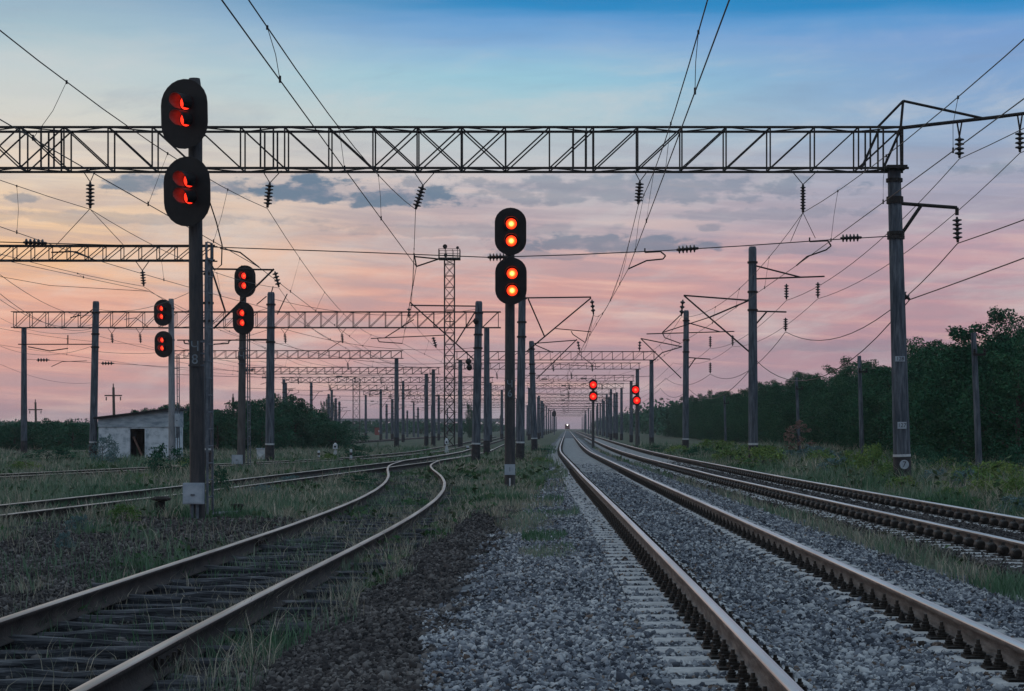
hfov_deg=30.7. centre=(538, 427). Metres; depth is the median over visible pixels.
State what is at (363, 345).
feeder wire
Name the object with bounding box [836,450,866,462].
bush
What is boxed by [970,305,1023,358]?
forest tree
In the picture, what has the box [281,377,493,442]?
gantry
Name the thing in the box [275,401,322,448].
hedge tree
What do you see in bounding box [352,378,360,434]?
floodlight tower
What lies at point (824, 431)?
forest tree
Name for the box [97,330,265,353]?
feeder wire
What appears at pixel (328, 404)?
catenary pole
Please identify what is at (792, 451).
bush
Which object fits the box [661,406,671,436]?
forest tree
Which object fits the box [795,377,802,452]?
telegraph pole
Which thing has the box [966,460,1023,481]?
bush
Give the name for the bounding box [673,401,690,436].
forest tree
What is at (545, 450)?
bush
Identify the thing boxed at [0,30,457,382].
overhead line
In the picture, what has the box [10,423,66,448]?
hedge tree
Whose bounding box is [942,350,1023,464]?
forest tree
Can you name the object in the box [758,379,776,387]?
forest tree
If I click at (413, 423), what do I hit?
catenary pole
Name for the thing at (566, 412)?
gantry
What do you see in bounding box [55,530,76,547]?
bush
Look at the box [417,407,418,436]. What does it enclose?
catenary pole
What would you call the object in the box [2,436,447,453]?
railway track
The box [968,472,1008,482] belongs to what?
bush
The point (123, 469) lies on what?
railway track
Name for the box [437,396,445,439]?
catenary pole
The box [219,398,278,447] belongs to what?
hedge tree
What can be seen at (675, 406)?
forest tree
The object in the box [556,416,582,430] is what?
gantry
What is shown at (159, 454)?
bush
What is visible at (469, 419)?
poplar tree
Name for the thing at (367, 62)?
sky
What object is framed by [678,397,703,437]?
forest tree
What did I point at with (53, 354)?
feeder wire
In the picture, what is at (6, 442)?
hedge tree
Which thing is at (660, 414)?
woodland
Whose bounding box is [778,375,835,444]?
forest tree
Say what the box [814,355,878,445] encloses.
forest tree
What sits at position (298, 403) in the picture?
hedge tree
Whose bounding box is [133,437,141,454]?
plank
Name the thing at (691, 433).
forest tree
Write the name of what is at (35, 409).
power pole
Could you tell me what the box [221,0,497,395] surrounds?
overhead line
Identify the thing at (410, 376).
overhead line
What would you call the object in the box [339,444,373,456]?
bush
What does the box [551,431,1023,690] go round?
railway track
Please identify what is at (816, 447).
bush
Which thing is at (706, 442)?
bush
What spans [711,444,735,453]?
bush
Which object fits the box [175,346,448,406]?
overhead line
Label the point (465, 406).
gantry
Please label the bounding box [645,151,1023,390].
feeder wire
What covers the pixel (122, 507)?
bush
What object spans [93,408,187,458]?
hut
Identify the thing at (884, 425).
forest tree
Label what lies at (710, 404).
forest tree
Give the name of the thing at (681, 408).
forest tree
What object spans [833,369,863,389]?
forest tree
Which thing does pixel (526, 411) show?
gantry
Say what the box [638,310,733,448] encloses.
catenary pole
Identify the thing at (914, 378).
forest tree
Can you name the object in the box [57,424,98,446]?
hedge tree
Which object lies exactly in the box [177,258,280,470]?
catenary pole
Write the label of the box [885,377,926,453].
forest tree
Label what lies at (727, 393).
forest tree
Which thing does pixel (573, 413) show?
gantry
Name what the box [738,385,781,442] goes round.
forest tree
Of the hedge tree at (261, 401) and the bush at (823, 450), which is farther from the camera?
the hedge tree at (261, 401)
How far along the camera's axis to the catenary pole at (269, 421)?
83.84 m
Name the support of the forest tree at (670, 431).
on the ground at (549, 439)
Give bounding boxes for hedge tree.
[0,421,46,450]
[5,421,52,450]
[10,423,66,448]
[27,418,87,448]
[39,423,98,450]
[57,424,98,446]
[157,405,185,446]
[175,404,215,448]
[183,409,218,449]
[184,408,252,450]
[214,410,258,449]
[218,400,276,449]
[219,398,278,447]
[226,401,296,451]
[246,393,296,429]
[256,396,317,448]
[260,411,321,445]
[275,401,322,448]
[281,412,328,447]
[295,404,333,448]
[312,421,369,448]
[315,412,334,447]
[321,418,355,447]
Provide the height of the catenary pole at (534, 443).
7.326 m
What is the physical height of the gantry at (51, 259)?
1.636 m
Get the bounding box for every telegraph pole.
[723,396,728,440]
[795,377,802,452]
[857,356,867,456]
[971,332,985,470]
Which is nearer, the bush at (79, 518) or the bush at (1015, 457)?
the bush at (79, 518)
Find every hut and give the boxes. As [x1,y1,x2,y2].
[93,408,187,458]
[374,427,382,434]
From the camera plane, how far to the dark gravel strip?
18.98 m
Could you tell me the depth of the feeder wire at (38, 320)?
78.06 m
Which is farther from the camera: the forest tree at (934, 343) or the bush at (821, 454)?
the forest tree at (934, 343)
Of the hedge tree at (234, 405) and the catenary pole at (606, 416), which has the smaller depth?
the hedge tree at (234, 405)
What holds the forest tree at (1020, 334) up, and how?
on the ground at (549, 439)
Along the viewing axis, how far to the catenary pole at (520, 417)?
82.86 m
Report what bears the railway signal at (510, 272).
on the ground at (549, 439)
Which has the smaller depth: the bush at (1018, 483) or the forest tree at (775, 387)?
the bush at (1018, 483)
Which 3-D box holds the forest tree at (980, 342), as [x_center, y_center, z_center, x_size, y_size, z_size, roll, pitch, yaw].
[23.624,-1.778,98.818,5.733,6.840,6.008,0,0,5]
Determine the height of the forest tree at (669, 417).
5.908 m
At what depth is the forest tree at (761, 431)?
169.19 m
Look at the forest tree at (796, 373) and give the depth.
182.43 m
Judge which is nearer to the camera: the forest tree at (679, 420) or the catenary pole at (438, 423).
the catenary pole at (438, 423)
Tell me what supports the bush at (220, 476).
on the ground at (549, 439)
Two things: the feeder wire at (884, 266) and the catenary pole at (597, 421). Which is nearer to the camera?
the feeder wire at (884, 266)
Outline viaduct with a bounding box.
[341,419,503,431]
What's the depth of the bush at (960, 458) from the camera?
55.22 m
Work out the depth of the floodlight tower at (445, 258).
159.54 m
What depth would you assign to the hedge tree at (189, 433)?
129.66 m
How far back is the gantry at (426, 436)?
166.85 m
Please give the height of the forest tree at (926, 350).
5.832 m
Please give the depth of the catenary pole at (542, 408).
279.86 m
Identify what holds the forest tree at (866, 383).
on the ground at (549, 439)
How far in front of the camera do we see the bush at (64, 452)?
86.34 m
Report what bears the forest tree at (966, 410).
on the ground at (549, 439)
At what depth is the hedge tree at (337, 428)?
136.66 m
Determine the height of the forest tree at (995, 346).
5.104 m
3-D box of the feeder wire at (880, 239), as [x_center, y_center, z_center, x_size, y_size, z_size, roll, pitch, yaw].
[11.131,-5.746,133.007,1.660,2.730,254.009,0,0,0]
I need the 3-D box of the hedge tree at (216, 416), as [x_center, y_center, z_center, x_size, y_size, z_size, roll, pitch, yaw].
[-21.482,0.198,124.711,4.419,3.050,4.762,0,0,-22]
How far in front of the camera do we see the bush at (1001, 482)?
37.78 m
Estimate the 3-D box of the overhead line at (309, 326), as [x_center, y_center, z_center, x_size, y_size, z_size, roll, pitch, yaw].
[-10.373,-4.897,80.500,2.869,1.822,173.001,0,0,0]
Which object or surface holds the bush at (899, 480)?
on the ground at (549, 439)
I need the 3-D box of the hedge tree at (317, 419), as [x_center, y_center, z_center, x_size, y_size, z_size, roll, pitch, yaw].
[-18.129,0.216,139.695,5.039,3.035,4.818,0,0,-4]
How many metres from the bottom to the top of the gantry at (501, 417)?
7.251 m
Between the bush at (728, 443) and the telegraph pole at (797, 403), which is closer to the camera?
the telegraph pole at (797, 403)
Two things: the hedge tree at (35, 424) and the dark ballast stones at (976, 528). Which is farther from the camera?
the hedge tree at (35, 424)
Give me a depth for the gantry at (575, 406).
301.86 m
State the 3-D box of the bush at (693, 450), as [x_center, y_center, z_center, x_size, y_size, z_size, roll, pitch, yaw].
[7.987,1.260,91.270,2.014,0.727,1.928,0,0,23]
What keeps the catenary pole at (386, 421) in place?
on the ground at (549, 439)
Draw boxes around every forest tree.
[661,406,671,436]
[664,403,680,434]
[667,408,676,436]
[668,397,682,436]
[670,397,694,420]
[671,401,691,436]
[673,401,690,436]
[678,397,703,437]
[689,393,716,438]
[689,405,702,436]
[697,397,720,439]
[705,391,724,397]
[713,392,738,441]
[721,388,747,441]
[721,393,762,442]
[722,390,743,401]
[726,394,761,441]
[734,392,775,443]
[736,384,778,441]
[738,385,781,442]
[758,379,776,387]
[758,383,803,443]
[758,395,778,444]
[767,379,822,445]
[772,381,787,391]
[776,385,813,444]
[776,386,818,443]
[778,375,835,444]
[789,374,819,388]
[790,381,836,445]
[792,370,820,381]
[799,377,850,444]
[812,390,866,446]
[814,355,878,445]
[816,367,872,448]
[822,361,857,384]
[830,364,890,447]
[832,373,891,449]
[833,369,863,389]
[837,377,891,449]
[838,363,914,450]
[851,363,908,447]
[874,360,940,452]
[875,356,920,450]
[876,396,891,450]
[879,343,942,442]
[884,343,950,436]
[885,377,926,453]
[891,355,1007,458]
[907,336,946,365]
[909,340,1023,459]
[909,346,1005,458]
[910,321,1023,461]
[931,337,1018,458]
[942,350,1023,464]
[946,336,1023,461]
[961,334,995,349]
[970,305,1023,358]
[1015,329,1023,366]
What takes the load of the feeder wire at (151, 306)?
attached to the catenary pole at (95, 333)
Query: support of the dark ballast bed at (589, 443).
on the ground at (549, 439)
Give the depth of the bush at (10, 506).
35.40 m
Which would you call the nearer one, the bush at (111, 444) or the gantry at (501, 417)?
the bush at (111, 444)
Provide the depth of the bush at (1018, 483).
35.50 m
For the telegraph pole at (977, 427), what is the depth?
51.93 m
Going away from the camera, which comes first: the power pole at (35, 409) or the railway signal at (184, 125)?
the railway signal at (184, 125)
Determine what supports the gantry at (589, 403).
on the ground at (549, 439)
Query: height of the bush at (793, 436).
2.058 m
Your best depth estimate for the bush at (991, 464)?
44.91 m
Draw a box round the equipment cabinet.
[256,448,264,458]
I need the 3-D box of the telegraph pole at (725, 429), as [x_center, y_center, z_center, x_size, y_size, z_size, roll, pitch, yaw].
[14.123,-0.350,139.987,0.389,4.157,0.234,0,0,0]
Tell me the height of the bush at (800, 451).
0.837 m
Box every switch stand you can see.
[333,443,337,454]
[445,438,448,452]
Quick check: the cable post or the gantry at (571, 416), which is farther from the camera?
the gantry at (571, 416)
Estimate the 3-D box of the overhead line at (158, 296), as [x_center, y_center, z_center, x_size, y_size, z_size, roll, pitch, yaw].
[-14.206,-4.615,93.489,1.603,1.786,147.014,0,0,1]
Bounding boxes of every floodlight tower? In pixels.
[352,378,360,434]
[438,244,460,446]
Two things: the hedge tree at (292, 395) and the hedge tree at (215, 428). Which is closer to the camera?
the hedge tree at (215, 428)
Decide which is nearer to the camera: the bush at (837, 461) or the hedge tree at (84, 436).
the bush at (837, 461)
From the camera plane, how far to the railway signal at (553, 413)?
399.72 m
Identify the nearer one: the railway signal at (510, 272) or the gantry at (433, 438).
the railway signal at (510, 272)
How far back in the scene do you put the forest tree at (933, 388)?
73.59 m
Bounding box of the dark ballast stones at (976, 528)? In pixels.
[636,461,1023,577]
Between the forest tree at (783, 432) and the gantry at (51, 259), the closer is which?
the gantry at (51, 259)
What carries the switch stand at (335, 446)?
on the ground at (549, 439)
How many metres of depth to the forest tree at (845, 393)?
121.84 m
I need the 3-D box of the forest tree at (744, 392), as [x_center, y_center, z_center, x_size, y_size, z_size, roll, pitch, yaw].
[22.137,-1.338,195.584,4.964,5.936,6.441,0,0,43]
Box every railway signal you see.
[154,299,179,460]
[161,77,222,518]
[232,265,255,468]
[495,208,526,486]
[552,409,555,434]
[589,379,596,447]
[631,382,640,446]
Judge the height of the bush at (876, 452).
1.253 m
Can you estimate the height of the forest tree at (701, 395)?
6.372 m
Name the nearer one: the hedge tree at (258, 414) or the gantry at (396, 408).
the hedge tree at (258, 414)
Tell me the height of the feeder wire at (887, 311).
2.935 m
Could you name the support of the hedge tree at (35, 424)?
on the ground at (549, 439)
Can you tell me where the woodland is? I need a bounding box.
[0,397,709,435]
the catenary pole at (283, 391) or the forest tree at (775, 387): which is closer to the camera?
the forest tree at (775, 387)
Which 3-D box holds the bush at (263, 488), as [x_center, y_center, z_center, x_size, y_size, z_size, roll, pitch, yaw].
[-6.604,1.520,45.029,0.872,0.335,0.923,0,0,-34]
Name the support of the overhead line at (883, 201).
hanging from the gantry at (898, 298)
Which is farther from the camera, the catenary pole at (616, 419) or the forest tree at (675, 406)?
the forest tree at (675, 406)
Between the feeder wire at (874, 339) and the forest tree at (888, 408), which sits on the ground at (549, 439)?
the forest tree at (888, 408)
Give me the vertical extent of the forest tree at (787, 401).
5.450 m
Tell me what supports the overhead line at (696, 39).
hanging from the gantry at (898, 298)
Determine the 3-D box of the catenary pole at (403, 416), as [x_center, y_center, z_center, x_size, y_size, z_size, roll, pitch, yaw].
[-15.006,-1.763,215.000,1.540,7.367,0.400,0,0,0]
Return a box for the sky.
[0,0,1023,428]
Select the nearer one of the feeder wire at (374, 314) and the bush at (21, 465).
the bush at (21, 465)
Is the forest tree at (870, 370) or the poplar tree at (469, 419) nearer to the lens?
the forest tree at (870, 370)
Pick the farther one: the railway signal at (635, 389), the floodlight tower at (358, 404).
the floodlight tower at (358, 404)
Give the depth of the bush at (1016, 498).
32.04 m
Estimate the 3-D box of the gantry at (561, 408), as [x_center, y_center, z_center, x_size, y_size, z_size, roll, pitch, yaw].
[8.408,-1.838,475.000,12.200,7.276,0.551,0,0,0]
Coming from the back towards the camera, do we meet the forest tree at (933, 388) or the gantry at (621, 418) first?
the gantry at (621, 418)
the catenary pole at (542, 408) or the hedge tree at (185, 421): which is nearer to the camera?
the hedge tree at (185, 421)
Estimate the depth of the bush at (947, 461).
59.82 m
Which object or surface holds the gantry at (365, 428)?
on the ground at (549, 439)
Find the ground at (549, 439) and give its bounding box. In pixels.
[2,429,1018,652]
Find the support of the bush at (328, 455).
on the ground at (549, 439)
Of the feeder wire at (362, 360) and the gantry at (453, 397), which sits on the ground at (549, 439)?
the gantry at (453, 397)
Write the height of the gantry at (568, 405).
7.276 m
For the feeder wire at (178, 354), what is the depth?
110.65 m
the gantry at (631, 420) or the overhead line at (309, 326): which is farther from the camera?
the gantry at (631, 420)
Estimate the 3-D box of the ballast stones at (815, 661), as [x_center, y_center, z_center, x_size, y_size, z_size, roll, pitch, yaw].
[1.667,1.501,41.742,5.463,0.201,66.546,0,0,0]
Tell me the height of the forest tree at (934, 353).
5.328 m
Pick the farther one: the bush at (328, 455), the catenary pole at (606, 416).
the catenary pole at (606, 416)
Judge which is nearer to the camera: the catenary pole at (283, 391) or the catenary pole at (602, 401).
the catenary pole at (283, 391)
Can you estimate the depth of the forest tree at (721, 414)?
202.96 m
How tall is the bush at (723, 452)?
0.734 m
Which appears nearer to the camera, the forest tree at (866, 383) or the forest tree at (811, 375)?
the forest tree at (866, 383)
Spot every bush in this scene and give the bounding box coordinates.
[3,504,29,511]
[5,461,40,468]
[21,447,79,461]
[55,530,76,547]
[64,514,95,530]
[88,433,122,463]
[106,504,141,521]
[143,443,189,472]
[178,457,189,467]
[209,465,232,494]
[248,484,278,493]
[277,475,298,480]
[321,453,336,459]
[334,473,379,487]
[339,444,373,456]
[530,448,561,453]
[533,457,554,463]
[645,444,666,450]
[664,445,690,453]
[683,446,720,457]
[692,439,729,449]
[709,449,746,462]
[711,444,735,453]
[712,440,738,447]
[732,444,758,453]
[735,446,789,466]
[758,444,782,453]
[775,448,800,458]
[783,420,815,449]
[791,448,816,464]
[797,444,829,454]
[801,449,837,462]
[815,448,841,456]
[816,456,855,471]
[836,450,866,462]
[852,442,892,475]
[884,475,921,489]
[910,443,938,469]
[917,467,951,481]
[918,456,971,467]
[924,447,973,471]
[932,486,969,496]
[938,465,975,476]
[945,467,999,485]
[949,466,977,486]
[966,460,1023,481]
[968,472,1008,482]
[979,479,1009,494]
[982,461,1023,481]
[988,494,1023,514]
[999,443,1023,466]
[1002,475,1023,504]
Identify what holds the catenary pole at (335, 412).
on the ground at (549, 439)
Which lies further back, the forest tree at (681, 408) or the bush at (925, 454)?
the forest tree at (681, 408)
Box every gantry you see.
[0,100,1023,479]
[0,245,216,291]
[11,311,500,453]
[174,350,403,446]
[246,367,440,445]
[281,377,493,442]
[329,385,503,439]
[363,391,500,437]
[389,395,516,410]
[411,399,515,412]
[431,363,639,445]
[435,403,527,435]
[446,405,515,434]
[455,351,655,446]
[525,375,633,441]
[527,383,622,439]
[536,389,615,438]
[536,394,609,436]
[540,398,604,435]
[543,401,600,434]
[545,404,596,434]
[547,406,594,433]
[550,409,591,432]
[551,411,587,432]
[553,412,586,431]
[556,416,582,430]
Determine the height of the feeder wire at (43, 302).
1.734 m
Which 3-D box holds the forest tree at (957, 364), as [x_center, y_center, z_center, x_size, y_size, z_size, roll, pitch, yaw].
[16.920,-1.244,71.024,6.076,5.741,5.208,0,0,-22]
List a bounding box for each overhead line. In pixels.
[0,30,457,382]
[0,180,435,382]
[0,254,378,382]
[0,328,317,382]
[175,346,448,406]
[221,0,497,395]
[260,346,483,408]
[354,346,503,404]
[566,0,729,412]
[577,39,1023,414]
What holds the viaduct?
on the ground at (549, 439)
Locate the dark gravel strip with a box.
[270,512,485,683]
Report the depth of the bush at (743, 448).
86.55 m
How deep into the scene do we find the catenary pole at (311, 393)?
209.86 m
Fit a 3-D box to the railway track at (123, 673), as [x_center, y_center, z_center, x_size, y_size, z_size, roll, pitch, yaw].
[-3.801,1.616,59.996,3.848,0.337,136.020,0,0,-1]
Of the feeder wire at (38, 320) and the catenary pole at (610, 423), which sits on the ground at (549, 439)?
the catenary pole at (610, 423)
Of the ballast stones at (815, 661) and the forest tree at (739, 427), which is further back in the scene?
the forest tree at (739, 427)
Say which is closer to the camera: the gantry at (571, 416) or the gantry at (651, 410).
the gantry at (651, 410)
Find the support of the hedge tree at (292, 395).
on the ground at (549, 439)
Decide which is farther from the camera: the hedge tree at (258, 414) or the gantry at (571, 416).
the gantry at (571, 416)
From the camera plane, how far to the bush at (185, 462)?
68.72 m
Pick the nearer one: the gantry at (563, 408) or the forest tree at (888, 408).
the forest tree at (888, 408)
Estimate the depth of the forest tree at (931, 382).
79.40 m
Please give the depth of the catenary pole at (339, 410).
249.89 m
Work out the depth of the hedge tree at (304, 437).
136.08 m
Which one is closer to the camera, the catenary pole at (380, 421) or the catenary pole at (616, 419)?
the catenary pole at (380, 421)
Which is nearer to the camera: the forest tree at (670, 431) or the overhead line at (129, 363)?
the overhead line at (129, 363)
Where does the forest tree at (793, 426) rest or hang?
on the ground at (549, 439)
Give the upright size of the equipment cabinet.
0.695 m
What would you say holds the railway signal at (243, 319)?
on the ground at (549, 439)
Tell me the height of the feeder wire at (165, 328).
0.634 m
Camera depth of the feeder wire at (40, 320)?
71.60 m
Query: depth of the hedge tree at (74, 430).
122.78 m
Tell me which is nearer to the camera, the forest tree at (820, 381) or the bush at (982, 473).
the bush at (982, 473)
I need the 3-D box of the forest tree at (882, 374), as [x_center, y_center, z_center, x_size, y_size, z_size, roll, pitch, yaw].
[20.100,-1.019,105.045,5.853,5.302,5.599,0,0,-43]
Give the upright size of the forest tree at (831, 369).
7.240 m
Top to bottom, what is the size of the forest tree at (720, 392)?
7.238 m
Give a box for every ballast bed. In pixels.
[448,431,934,655]
[572,431,1021,584]
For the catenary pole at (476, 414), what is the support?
on the ground at (549, 439)
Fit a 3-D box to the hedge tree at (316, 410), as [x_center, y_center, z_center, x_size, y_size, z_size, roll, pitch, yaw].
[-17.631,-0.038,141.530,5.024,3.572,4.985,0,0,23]
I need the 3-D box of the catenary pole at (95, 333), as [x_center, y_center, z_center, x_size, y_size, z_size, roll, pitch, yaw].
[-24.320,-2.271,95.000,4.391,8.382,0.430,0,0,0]
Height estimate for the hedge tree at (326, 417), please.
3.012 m
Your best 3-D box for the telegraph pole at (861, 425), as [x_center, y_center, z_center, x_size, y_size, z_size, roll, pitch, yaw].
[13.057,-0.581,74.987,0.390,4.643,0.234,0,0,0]
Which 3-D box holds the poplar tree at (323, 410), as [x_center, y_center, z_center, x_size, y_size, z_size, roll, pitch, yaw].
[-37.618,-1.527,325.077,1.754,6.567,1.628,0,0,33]
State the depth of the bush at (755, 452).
68.79 m
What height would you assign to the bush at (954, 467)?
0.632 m
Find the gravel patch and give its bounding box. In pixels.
[1,520,264,615]
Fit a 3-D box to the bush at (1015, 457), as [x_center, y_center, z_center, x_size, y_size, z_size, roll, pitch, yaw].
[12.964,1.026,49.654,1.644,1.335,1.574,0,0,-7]
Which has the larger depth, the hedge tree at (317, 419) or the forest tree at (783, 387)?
the forest tree at (783, 387)
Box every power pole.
[28,399,41,422]
[104,384,121,414]
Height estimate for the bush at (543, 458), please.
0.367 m
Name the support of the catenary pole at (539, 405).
on the ground at (549, 439)
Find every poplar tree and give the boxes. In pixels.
[319,401,325,415]
[464,401,472,437]
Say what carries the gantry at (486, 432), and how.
on the ground at (549, 439)
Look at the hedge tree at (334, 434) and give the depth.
143.13 m
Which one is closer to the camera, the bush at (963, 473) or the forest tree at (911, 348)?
the bush at (963, 473)
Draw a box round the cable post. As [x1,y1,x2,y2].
[152,496,170,514]
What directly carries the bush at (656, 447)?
on the ground at (549, 439)
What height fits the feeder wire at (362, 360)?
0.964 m
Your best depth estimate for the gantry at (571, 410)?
529.82 m
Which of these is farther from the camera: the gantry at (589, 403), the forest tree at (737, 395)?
the gantry at (589, 403)
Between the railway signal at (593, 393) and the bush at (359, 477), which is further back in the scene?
the railway signal at (593, 393)
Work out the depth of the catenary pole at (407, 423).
329.86 m
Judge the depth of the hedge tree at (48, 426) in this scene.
125.62 m
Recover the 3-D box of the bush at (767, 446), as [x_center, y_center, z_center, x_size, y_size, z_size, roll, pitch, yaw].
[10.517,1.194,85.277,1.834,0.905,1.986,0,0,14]
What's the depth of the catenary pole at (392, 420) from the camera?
239.87 m
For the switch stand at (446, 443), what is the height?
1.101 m
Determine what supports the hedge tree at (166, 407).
on the ground at (549, 439)
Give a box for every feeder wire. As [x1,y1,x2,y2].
[0,294,90,330]
[1,275,91,315]
[1,300,92,327]
[1,346,90,354]
[95,285,203,310]
[95,308,266,329]
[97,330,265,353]
[100,336,259,361]
[275,299,474,315]
[275,326,466,349]
[277,343,460,363]
[627,258,1023,406]
[643,219,1023,396]
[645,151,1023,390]
[655,128,1023,379]
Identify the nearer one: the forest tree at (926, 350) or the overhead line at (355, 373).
the forest tree at (926, 350)
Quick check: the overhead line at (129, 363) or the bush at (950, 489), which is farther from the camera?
the overhead line at (129, 363)
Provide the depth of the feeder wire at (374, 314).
85.92 m
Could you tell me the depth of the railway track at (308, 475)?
46.89 m
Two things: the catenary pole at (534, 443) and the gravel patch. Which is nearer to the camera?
the gravel patch
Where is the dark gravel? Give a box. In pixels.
[0,504,517,690]
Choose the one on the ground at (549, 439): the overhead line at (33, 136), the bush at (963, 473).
the bush at (963, 473)
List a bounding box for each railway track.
[0,436,504,480]
[0,439,515,529]
[0,449,491,690]
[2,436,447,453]
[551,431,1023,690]
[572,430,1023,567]
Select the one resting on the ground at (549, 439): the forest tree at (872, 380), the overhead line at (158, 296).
the forest tree at (872, 380)
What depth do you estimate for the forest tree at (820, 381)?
134.76 m
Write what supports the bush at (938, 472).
on the ground at (549, 439)
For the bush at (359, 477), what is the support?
on the ground at (549, 439)
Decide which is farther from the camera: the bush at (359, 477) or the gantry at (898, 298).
the bush at (359, 477)
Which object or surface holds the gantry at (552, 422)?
on the ground at (549, 439)
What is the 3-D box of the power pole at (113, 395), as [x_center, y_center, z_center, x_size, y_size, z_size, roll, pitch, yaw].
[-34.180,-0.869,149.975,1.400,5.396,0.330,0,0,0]
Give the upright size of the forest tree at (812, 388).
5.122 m
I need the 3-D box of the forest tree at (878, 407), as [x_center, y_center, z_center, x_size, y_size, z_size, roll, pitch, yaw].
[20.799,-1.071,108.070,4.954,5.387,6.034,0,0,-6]
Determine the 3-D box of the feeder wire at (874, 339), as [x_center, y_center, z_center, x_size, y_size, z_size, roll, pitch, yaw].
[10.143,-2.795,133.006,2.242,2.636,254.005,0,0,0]
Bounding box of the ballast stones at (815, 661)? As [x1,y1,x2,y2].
[408,463,1023,690]
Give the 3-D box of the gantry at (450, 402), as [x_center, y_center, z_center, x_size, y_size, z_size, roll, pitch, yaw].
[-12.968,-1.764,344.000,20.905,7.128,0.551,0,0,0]
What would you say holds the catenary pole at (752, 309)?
on the ground at (549, 439)
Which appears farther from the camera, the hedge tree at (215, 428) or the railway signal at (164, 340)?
the hedge tree at (215, 428)
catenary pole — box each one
[18,301,103,457]
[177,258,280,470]
[257,286,286,460]
[282,380,293,401]
[309,383,322,407]
[327,394,336,431]
[334,398,345,420]
[338,401,350,435]
[371,301,482,460]
[379,389,388,439]
[385,404,390,438]
[391,399,399,439]
[401,381,408,441]
[406,410,407,436]
[413,411,414,436]
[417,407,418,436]
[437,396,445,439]
[516,296,594,460]
[528,339,599,450]
[537,396,545,438]
[541,401,549,437]
[597,403,598,435]
[600,395,607,437]
[601,399,603,436]
[604,389,612,440]
[607,392,617,439]
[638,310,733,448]
[662,246,824,459]
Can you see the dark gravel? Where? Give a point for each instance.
(385, 638)
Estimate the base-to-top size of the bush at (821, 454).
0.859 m
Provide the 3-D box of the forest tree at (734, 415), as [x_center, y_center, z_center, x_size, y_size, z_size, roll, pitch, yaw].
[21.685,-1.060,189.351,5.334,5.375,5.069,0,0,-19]
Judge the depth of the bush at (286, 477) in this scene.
55.27 m

